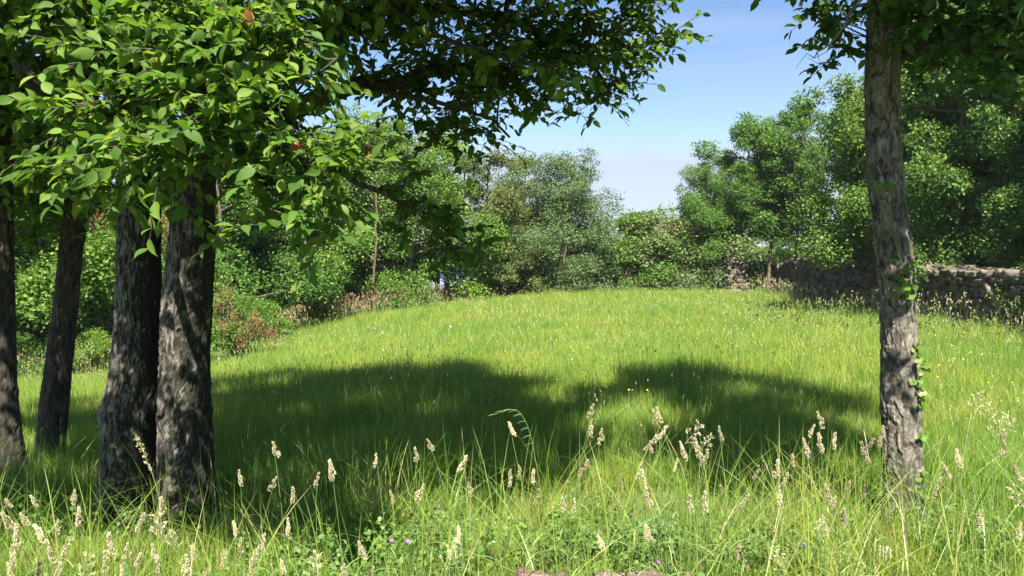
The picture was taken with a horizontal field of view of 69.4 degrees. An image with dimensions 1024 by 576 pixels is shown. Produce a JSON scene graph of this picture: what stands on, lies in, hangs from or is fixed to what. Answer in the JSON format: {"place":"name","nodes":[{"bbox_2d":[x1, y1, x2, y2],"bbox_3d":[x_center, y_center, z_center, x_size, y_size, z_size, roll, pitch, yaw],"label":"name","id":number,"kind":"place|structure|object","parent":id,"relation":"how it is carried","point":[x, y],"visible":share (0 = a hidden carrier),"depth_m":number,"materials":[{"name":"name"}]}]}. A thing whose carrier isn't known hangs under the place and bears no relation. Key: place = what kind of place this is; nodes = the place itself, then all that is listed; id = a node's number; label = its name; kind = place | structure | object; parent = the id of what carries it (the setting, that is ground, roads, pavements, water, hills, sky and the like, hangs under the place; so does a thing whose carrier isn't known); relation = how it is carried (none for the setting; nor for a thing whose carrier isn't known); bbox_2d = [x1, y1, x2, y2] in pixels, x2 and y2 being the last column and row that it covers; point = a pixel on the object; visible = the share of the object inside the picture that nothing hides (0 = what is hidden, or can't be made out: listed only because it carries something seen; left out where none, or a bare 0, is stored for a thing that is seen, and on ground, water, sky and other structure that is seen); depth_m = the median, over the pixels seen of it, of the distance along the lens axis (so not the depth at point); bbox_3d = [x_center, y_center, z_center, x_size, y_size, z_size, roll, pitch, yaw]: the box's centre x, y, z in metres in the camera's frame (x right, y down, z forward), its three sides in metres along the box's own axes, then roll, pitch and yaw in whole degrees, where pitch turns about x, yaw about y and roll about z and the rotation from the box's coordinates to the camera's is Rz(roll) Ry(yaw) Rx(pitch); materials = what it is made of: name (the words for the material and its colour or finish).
{"place":"outdoors","nodes":[
{"label":"outdoors","id":0,"kind":"place"},
{"bbox_2d":[13,523,27,575],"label":"seeding grass","id":1,"kind":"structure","parent":0,"point":[16,535],"depth_m":2.71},
{"bbox_2d":[17,271,772,380],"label":"edge grass","id":2,"kind":"structure","parent":0,"point":[365,305],"depth_m":28.06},
{"bbox_2d":[370,483,424,575],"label":"seeding grass","id":3,"kind":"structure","parent":0,"point":[421,490],"depth_m":2.96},
{"bbox_2d":[15,0,938,255],"label":"sky","id":4,"kind":"structure","parent":0,"point":[745,66],"materials":[{"name":"blue"}]},
{"bbox_2d":[0,279,1023,575],"bbox_3d":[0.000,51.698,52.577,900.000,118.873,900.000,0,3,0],"label":"ground","id":5,"kind":"structure","parent":0,"point":[712,501],"depth_m":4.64,"materials":[{"name":"plant"}]},
{"bbox_2d":[0,511,35,575],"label":"seeding grass","id":6,"kind":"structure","parent":5,"relation":"on","point":[7,523],"depth_m":2.75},
{"bbox_2d":[32,524,52,570],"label":"seeding grass","id":7,"kind":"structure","parent":5,"relation":"on","point":[38,534],"depth_m":2.69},
{"bbox_2d":[16,330,76,373],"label":"leafy bush","id":8,"kind":"object","parent":5,"relation":"on","point":[22,339],"visible":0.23,"depth_m":22.04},
{"bbox_2d":[17,326,87,377],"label":"leafy bush","id":9,"kind":"object","parent":5,"relation":"on","point":[41,363],"visible":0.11,"depth_m":22.12,"materials":[{"name":"green plant"}]},
{"bbox_2d":[11,77,111,377],"bbox_3d":[-18.468,-2.157,24.027,11.246,12.636,12.462,2,4,41],"label":"woodland tree","id":10,"kind":"object","parent":5,"relation":"on","point":[30,250],"visible":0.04,"depth_m":23.55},
{"bbox_2d":[14,119,110,376],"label":"woodland tree","id":11,"kind":"object","parent":5,"relation":"on","point":[26,303],"visible":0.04,"depth_m":22.14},
{"bbox_2d":[75,506,84,575],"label":"seeding grass","id":12,"kind":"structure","parent":5,"relation":"on","point":[79,515],"depth_m":2.55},
{"bbox_2d":[0,0,177,485],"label":"broadleaf tree","id":13,"kind":"object","parent":5,"relation":"on","point":[10,417],"visible":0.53,"depth_m":5.68,"materials":[{"name":"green plant"}]},
{"bbox_2d":[14,186,168,365],"bbox_3d":[-14.087,-0.344,23.945,8.931,7.913,5.971,0,3,4],"label":"bush","id":14,"kind":"object","parent":5,"relation":"on","point":[83,312],"visible":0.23,"depth_m":22.62,"materials":[{"name":"plant"}]},
{"bbox_2d":[72,325,111,371],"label":"leafy bush","id":15,"kind":"object","parent":5,"relation":"on","point":[96,336],"visible":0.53,"depth_m":21.25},
{"bbox_2d":[103,532,117,575],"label":"seeding grass","id":16,"kind":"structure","parent":5,"relation":"on","point":[110,543],"depth_m":2.54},
{"bbox_2d":[16,121,250,370],"bbox_3d":[-13.901,-1.395,24.591,8.707,9.631,7.858,1,3,22],"label":"woodland tree","id":17,"kind":"object","parent":5,"relation":"on","point":[92,269],"visible":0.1,"depth_m":21.41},
{"bbox_2d":[134,435,163,575],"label":"seeding grass","id":18,"kind":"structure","parent":5,"relation":"on","point":[144,456],"depth_m":3.14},
{"bbox_2d":[0,0,301,534],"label":"broadleaf tree","id":19,"kind":"object","parent":5,"relation":"on","point":[65,90],"visible":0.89,"depth_m":3.22,"materials":[{"name":"green plant"}]},
{"bbox_2d":[3,10,308,465],"bbox_3d":[-3.840,-1.997,6.295,4.267,7.308,3.577,-3,4,-44],"label":"broadleaf tree","id":20,"kind":"object","parent":5,"relation":"on","point":[54,403],"visible":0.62,"depth_m":6.35,"materials":[{"name":"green plant"}]},
{"bbox_2d":[149,511,174,575],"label":"seeding grass","id":21,"kind":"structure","parent":5,"relation":"on","point":[157,521],"depth_m":2.76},
{"bbox_2d":[159,496,197,574],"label":"seeding grass","id":22,"kind":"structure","parent":5,"relation":"on","point":[162,505],"depth_m":2.86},
{"bbox_2d":[95,143,353,345],"bbox_3d":[-8.947,-1.503,25.227,6.232,8.088,8.050,1,3,20],"label":"woodland tree","id":23,"kind":"object","parent":5,"relation":"on","point":[227,213],"visible":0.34,"depth_m":24.79,"materials":[{"name":"plant"}]},
{"bbox_2d":[210,277,282,359],"bbox_3d":[-7.401,1.061,19.447,3.454,2.776,2.218,1,3,11],"label":"smoke bush","id":24,"kind":"object","parent":5,"relation":"on","point":[232,331],"visible":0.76,"depth_m":19.17,"materials":[{"name":"plant"}]},
{"bbox_2d":[244,298,298,346],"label":"leafy bush","id":25,"kind":"object","parent":5,"relation":"on","point":[284,327],"visible":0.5,"depth_m":23.20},
{"bbox_2d":[216,170,345,326],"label":"woodland tree","id":26,"kind":"object","parent":5,"relation":"on","point":[259,251],"visible":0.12,"depth_m":26.24,"materials":[{"name":"green plant"}]},
{"bbox_2d":[272,440,289,575],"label":"seeding grass","id":27,"kind":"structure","parent":5,"relation":"on","point":[274,450],"depth_m":3.07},
{"bbox_2d":[215,117,393,316],"bbox_3d":[-7.983,-2.222,28.804,6.505,8.770,7.208,0,3,6],"label":"woodland tree","id":28,"kind":"object","parent":5,"relation":"on","point":[345,251],"visible":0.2,"depth_m":27.64,"materials":[{"name":"plant"}]},
{"bbox_2d":[276,298,334,329],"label":"leafy bush","id":29,"kind":"object","parent":5,"relation":"on","point":[294,303],"visible":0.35,"depth_m":25.50,"materials":[{"name":"green plant"}]},
{"bbox_2d":[270,129,402,294],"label":"woodland tree","id":30,"kind":"object","parent":5,"relation":"on","point":[341,269],"visible":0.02,"depth_m":31.49,"materials":[{"name":"green plant"}]},
{"bbox_2d":[328,459,363,567],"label":"seeding grass","id":31,"kind":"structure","parent":5,"relation":"on","point":[331,469],"depth_m":2.82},
{"bbox_2d":[335,275,394,315],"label":"leafy bush","id":32,"kind":"object","parent":5,"relation":"on","point":[354,289],"visible":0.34,"depth_m":29.26,"materials":[{"name":"green plant"}]},
{"bbox_2d":[372,185,377,295],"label":"sapling","id":33,"kind":"object","parent":5,"relation":"on","point":[373,278],"visible":0.69,"depth_m":29.93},
{"bbox_2d":[57,0,714,536],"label":"broadleaf tree","id":34,"kind":"object","parent":5,"relation":"on","point":[247,96],"visible":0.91,"depth_m":4.59,"materials":[{"name":"green plant"}]},
{"bbox_2d":[286,100,485,298],"bbox_3d":[-6.106,-2.899,32.977,10.059,10.466,8.525,0,3,-5],"label":"woodland tree","id":35,"kind":"object","parent":5,"relation":"on","point":[363,270],"visible":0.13,"depth_m":31.25,"materials":[{"name":"green plant"}]},
{"bbox_2d":[357,271,422,313],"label":"leafy bush","id":36,"kind":"object","parent":5,"relation":"on","point":[377,279],"visible":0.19,"depth_m":30.57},
{"bbox_2d":[335,115,513,310],"bbox_3d":[-4.375,-2.833,31.793,7.559,9.198,6.822,-2,4,-41],"label":"woodland tree","id":37,"kind":"object","parent":5,"relation":"on","point":[408,274],"visible":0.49,"depth_m":31.16,"materials":[{"name":"plant"}]},
{"bbox_2d":[371,129,513,303],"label":"woodland tree","id":38,"kind":"object","parent":5,"relation":"on","point":[448,158],"visible":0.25,"depth_m":33.04,"materials":[{"name":"plant"}]},
{"bbox_2d":[453,455,467,575],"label":"seeding grass","id":39,"kind":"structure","parent":5,"relation":"on","point":[463,463],"depth_m":2.96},
{"bbox_2d":[422,142,550,295],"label":"woodland tree","id":40,"kind":"object","parent":5,"relation":"on","point":[510,197],"visible":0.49,"depth_m":34.86,"materials":[{"name":"green plant"}]},
{"bbox_2d":[442,171,538,297],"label":"woodland tree","id":41,"kind":"object","parent":5,"relation":"on","point":[496,182],"visible":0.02,"depth_m":39.13,"materials":[{"name":"green plant"}]},
{"bbox_2d":[0,480,1023,575],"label":"herbs","id":42,"kind":"object","parent":5,"relation":"on","point":[594,544],"visible":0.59,"depth_m":3.83,"materials":[{"name":"green plant"}]},
{"bbox_2d":[0,285,1023,508],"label":"field grass","id":43,"kind":"structure","parent":5,"relation":"on","point":[628,418],"depth_m":9.14,"materials":[{"name":"plant"}]},
{"bbox_2d":[460,150,564,261],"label":"woodland tree","id":44,"kind":"object","parent":5,"relation":"on","point":[520,162],"visible":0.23,"depth_m":37.22,"materials":[{"name":"green plant"}]},
{"bbox_2d":[484,246,558,295],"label":"leafy bush","id":45,"kind":"object","parent":5,"relation":"on","point":[508,277],"visible":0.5,"depth_m":33.78,"materials":[{"name":"green plant"}]},
{"bbox_2d":[516,567,566,575],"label":"rock","id":46,"kind":"object","parent":5,"relation":"on","point":[520,571],"visible":0.87,"depth_m":3.10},
{"bbox_2d":[502,204,585,292],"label":"woodland tree","id":47,"kind":"object","parent":5,"relation":"on","point":[532,216],"visible":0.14,"depth_m":36.00,"materials":[{"name":"green plant"}]},
{"bbox_2d":[493,144,632,293],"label":"woodland tree","id":48,"kind":"object","parent":5,"relation":"on","point":[556,206],"visible":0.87,"depth_m":35.17,"materials":[{"name":"green plant"}]},
{"bbox_2d":[542,253,592,292],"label":"leafy bush","id":49,"kind":"object","parent":5,"relation":"on","point":[567,279],"visible":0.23,"depth_m":35.03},
{"bbox_2d":[566,428,606,567],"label":"seeding grass","id":50,"kind":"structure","parent":5,"relation":"on","point":[600,438],"depth_m":3.29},
{"bbox_2d":[570,235,662,290],"bbox_3d":[4.635,-0.993,37.800,4.254,3.733,6.363,-3,4,-46],"label":"leafy bush","id":51,"kind":"object","parent":5,"relation":"on","point":[622,281],"visible":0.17,"depth_m":36.94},
{"bbox_2d":[568,212,673,289],"bbox_3d":[5.993,-1.528,38.800,8.438,4.951,5.640,-2,3,-31],"label":"leafy bush","id":52,"kind":"object","parent":5,"relation":"on","point":[632,218],"visible":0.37,"depth_m":37.69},
{"bbox_2d":[595,567,665,575],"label":"rock","id":53,"kind":"object","parent":5,"relation":"on","point":[634,573],"visible":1,"depth_m":3.13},
{"bbox_2d":[629,425,667,575],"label":"seeding grass","id":54,"kind":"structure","parent":5,"relation":"on","point":[661,434],"depth_m":2.95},
{"bbox_2d":[622,220,689,289],"bbox_3d":[6.900,-1.420,39.515,8.015,4.703,5.358,-10,10,-74],"label":"leafy bush","id":55,"kind":"object","parent":5,"relation":"on","point":[650,277],"visible":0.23,"depth_m":36.59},
{"bbox_2d":[655,407,672,575],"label":"seeding grass","id":56,"kind":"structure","parent":5,"relation":"on","point":[658,417],"depth_m":2.80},
{"bbox_2d":[652,409,681,573],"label":"seeding grass","id":57,"kind":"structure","parent":5,"relation":"on","point":[655,418],"depth_m":3.40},
{"bbox_2d":[599,225,735,290],"bbox_3d":[8.192,-1.286,38.924,7.267,4.018,6.101,1,3,25],"label":"leafy bush","id":58,"kind":"object","parent":5,"relation":"on","point":[717,280],"visible":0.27,"depth_m":37.49,"materials":[{"name":"green plant"}]},
{"bbox_2d":[644,486,696,575],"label":"seeding grass","id":59,"kind":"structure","parent":5,"relation":"on","point":[651,503],"depth_m":2.95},
{"bbox_2d":[664,420,704,566],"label":"seeding grass","id":60,"kind":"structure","parent":5,"relation":"on","point":[695,434],"depth_m":3.22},
{"bbox_2d":[594,208,777,286],"bbox_3d":[8.128,-1.707,38.246,7.427,5.095,8.846,-2,3,-36],"label":"leafy bush","id":61,"kind":"object","parent":5,"relation":"on","point":[668,231],"visible":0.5,"depth_m":37.47,"materials":[{"name":"green plant"}]},
{"bbox_2d":[660,432,714,575],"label":"seeding grass","id":62,"kind":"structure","parent":5,"relation":"on","point":[707,449],"depth_m":2.94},
{"bbox_2d":[653,160,735,290],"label":"woodland tree","id":63,"kind":"object","parent":5,"relation":"on","point":[701,212],"visible":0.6,"depth_m":37.99,"materials":[{"name":"plant"}]},
{"bbox_2d":[685,437,716,575],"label":"seeding grass","id":64,"kind":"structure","parent":5,"relation":"on","point":[699,454],"depth_m":2.85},
{"bbox_2d":[679,441,732,572],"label":"seeding grass","id":65,"kind":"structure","parent":5,"relation":"on","point":[682,449],"depth_m":3.06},
{"bbox_2d":[626,202,786,286],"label":"leafy bush","id":66,"kind":"object","parent":5,"relation":"on","point":[756,268],"visible":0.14,"depth_m":40.12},
{"bbox_2d":[678,161,764,286],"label":"woodland tree","id":67,"kind":"object","parent":5,"relation":"on","point":[730,177],"visible":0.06,"depth_m":42.38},
{"bbox_2d":[718,257,751,292],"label":"stone pillar","id":68,"kind":"structure","parent":5,"relation":"on","point":[733,268],"depth_m":37.09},
{"bbox_2d":[718,426,757,575],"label":"seeding grass","id":69,"kind":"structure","parent":5,"relation":"on","point":[720,434],"depth_m":2.94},
{"bbox_2d":[689,111,804,289],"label":"woodland tree","id":70,"kind":"object","parent":5,"relation":"on","point":[748,129],"visible":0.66,"depth_m":38.25,"materials":[{"name":"plant"}]},
{"bbox_2d":[753,460,766,575],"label":"leafy herb","id":71,"kind":"object","parent":5,"relation":"on","point":[758,554],"visible":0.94,"depth_m":3.15,"materials":[{"name":"green plant"}]},
{"bbox_2d":[723,298,805,322],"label":"tall weed","id":72,"kind":"object","parent":5,"relation":"on","point":[768,311],"visible":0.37,"depth_m":18.77,"materials":[{"name":"green plant"}]},
{"bbox_2d":[765,458,780,568],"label":"seeding grass","id":73,"kind":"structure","parent":5,"relation":"on","point":[777,466],"depth_m":3.25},
{"bbox_2d":[722,122,824,288],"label":"woodland tree","id":74,"kind":"object","parent":5,"relation":"on","point":[741,192],"visible":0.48,"depth_m":37.56,"materials":[{"name":"plant"}]},
{"bbox_2d":[747,213,817,267],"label":"woodland tree","id":75,"kind":"object","parent":5,"relation":"on","point":[768,246],"visible":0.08,"depth_m":49.04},
{"bbox_2d":[759,438,812,575],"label":"seeding grass","id":76,"kind":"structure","parent":5,"relation":"on","point":[806,448],"depth_m":2.93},
{"bbox_2d":[772,236,802,260],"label":"leafy bush","id":77,"kind":"object","parent":5,"relation":"on","point":[789,254],"visible":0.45,"depth_m":43.85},
{"bbox_2d":[757,94,834,257],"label":"woodland tree","id":78,"kind":"object","parent":5,"relation":"on","point":[795,121],"visible":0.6,"depth_m":36.96,"materials":[{"name":"plant"}]},
{"bbox_2d":[783,424,818,571],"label":"seeding grass","id":79,"kind":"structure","parent":5,"relation":"on","point":[811,430],"depth_m":3.06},
{"bbox_2d":[767,300,855,325],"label":"tall weed","id":80,"kind":"object","parent":5,"relation":"on","point":[796,314],"visible":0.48,"depth_m":18.39,"materials":[{"name":"green plant"}]},
{"bbox_2d":[800,293,876,314],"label":"tall weed","id":81,"kind":"object","parent":5,"relation":"on","point":[843,306],"visible":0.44,"depth_m":22.08,"materials":[{"name":"green plant"}]},
{"bbox_2d":[817,432,862,575],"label":"seeding grass","id":82,"kind":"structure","parent":5,"relation":"on","point":[820,444],"depth_m":2.86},
{"bbox_2d":[823,483,858,575],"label":"seeding grass","id":83,"kind":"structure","parent":5,"relation":"on","point":[828,493],"depth_m":2.96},
{"bbox_2d":[790,97,906,256],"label":"woodland tree","id":84,"kind":"object","parent":5,"relation":"on","point":[820,122],"visible":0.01,"depth_m":34.53,"materials":[{"name":"green plant"}]},
{"bbox_2d":[803,72,906,258],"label":"woodland tree","id":85,"kind":"object","parent":5,"relation":"on","point":[814,148],"visible":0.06,"depth_m":30.78,"materials":[{"name":"green plant"}]},
{"bbox_2d":[831,301,878,333],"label":"tall weed","id":86,"kind":"object","parent":5,"relation":"on","point":[866,310],"visible":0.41,"depth_m":17.17,"materials":[{"name":"green plant"}]},
{"bbox_2d":[860,441,883,574],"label":"seeding grass","id":87,"kind":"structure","parent":5,"relation":"on","point":[865,453],"depth_m":3.05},
{"bbox_2d":[732,276,1023,342],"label":"wall foot grass","id":88,"kind":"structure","parent":5,"relation":"on","point":[806,292],"depth_m":23.55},
{"bbox_2d":[873,425,884,563],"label":"seeding grass","id":89,"kind":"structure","parent":5,"relation":"on","point":[883,436],"depth_m":3.09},
{"bbox_2d":[750,0,1023,527],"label":"broadleaf tree","id":90,"kind":"object","parent":5,"relation":"on","point":[888,47],"visible":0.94,"depth_m":4.50,"materials":[{"name":"plant"}]},
{"bbox_2d":[872,180,932,509],"bbox_3d":[2.364,0.381,4.478,0.432,2.060,0.141,-1,3,-12],"label":"creeper","id":91,"kind":"object","parent":90,"relation":"attached to","point":[906,287],"visible":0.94,"depth_m":4.47,"materials":[{"name":"green plant"}]},
{"bbox_2d":[778,13,1008,273],"bbox_3d":[13.218,-4.738,24.491,8.296,10.006,7.430,1,3,20],"label":"woodland tree","id":92,"kind":"object","parent":5,"relation":"on","point":[862,228],"visible":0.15,"depth_m":23.32,"materials":[{"name":"green plant"}]},
{"bbox_2d":[771,255,1023,330],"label":"stone wall","id":93,"kind":"structure","parent":5,"relation":"on","point":[975,283],"depth_m":19.39,"materials":[{"name":"stone"}]},
{"bbox_2d":[810,0,1023,263],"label":"woodland tree","id":94,"kind":"object","parent":5,"relation":"on","point":[843,134],"visible":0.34,"depth_m":20.72,"materials":[{"name":"green plant"}]},
{"bbox_2d":[902,477,942,575],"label":"seeding grass","id":95,"kind":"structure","parent":5,"relation":"on","point":[940,479],"depth_m":2.86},
{"bbox_2d":[877,303,978,335],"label":"tall weed","id":96,"kind":"object","parent":5,"relation":"on","point":[918,322],"visible":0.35,"depth_m":15.67,"materials":[{"name":"green plant"}]},
{"bbox_2d":[876,0,1023,275],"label":"woodland tree","id":97,"kind":"object","parent":5,"relation":"on","point":[976,107],"visible":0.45,"depth_m":19.26,"materials":[{"name":"green plant"}]},
{"bbox_2d":[932,219,999,277],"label":"leafy bush","id":98,"kind":"object","parent":5,"relation":"on","point":[963,262],"visible":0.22,"depth_m":19.33,"materials":[{"name":"green plant"}]},
{"bbox_2d":[928,305,1023,342],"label":"tall weed","id":99,"kind":"object","parent":5,"relation":"on","point":[987,320],"visible":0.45,"depth_m":14.54,"materials":[{"name":"green plant"}]},
{"bbox_2d":[966,399,1015,575],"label":"seeding grass","id":100,"kind":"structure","parent":5,"relation":"on","point":[992,474],"depth_m":3.18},
{"bbox_2d":[960,85,1023,265],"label":"woodland tree","id":101,"kind":"object","parent":5,"relation":"on","point":[1015,196],"visible":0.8,"depth_m":18.18,"materials":[{"name":"green plant"}]},
{"bbox_2d":[985,234,1023,267],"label":"leafy bush","id":102,"kind":"object","parent":5,"relation":"on","point":[1019,248],"visible":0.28,"depth_m":17.85,"materials":[{"name":"green plant"}]},
{"bbox_2d":[989,257,1023,330],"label":"leafy bush","id":103,"kind":"object","parent":5,"relation":"on","point":[1004,294],"visible":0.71,"depth_m":16.07,"materials":[{"name":"green plant"}]},
{"bbox_2d":[991,241,1023,268],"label":"leafy bush","id":104,"kind":"object","parent":5,"relation":"on","point":[1005,250],"visible":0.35,"depth_m":17.70,"materials":[{"name":"green plant"}]},
{"bbox_2d":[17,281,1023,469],"bbox_3d":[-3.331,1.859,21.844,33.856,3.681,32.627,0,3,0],"label":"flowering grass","id":105,"kind":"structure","parent":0,"point":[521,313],"depth_m":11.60,"materials":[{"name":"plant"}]},
{"bbox_2d":[508,421,534,573],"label":"seeding grass","id":106,"kind":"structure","parent":0,"point":[512,431],"depth_m":3.06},
{"bbox_2d":[542,418,593,574],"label":"seeding grass","id":107,"kind":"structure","parent":0,"point":[590,433],"depth_m":3.38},
{"bbox_2d":[549,403,593,575],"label":"seeding grass","id":108,"kind":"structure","parent":0,"point":[591,413],"depth_m":3.39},
{"bbox_2d":[955,448,964,572],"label":"seeding grass","id":109,"kind":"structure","parent":0,"point":[957,457],"depth_m":3.19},
{"bbox_2d":[942,390,984,575],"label":"seeding grass","id":110,"kind":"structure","parent":0,"point":[974,399],"depth_m":3.27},
{"bbox_2d":[941,462,992,572],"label":"seeding grass","id":111,"kind":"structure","parent":0,"point":[948,474],"depth_m":3.20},
{"bbox_2d":[960,418,1019,575],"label":"seeding grass","id":112,"kind":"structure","parent":0,"point":[996,426],"depth_m":3.29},
{"bbox_2d":[999,429,1023,575],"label":"seeding grass","id":113,"kind":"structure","parent":0,"point":[1002,452],"depth_m":2.93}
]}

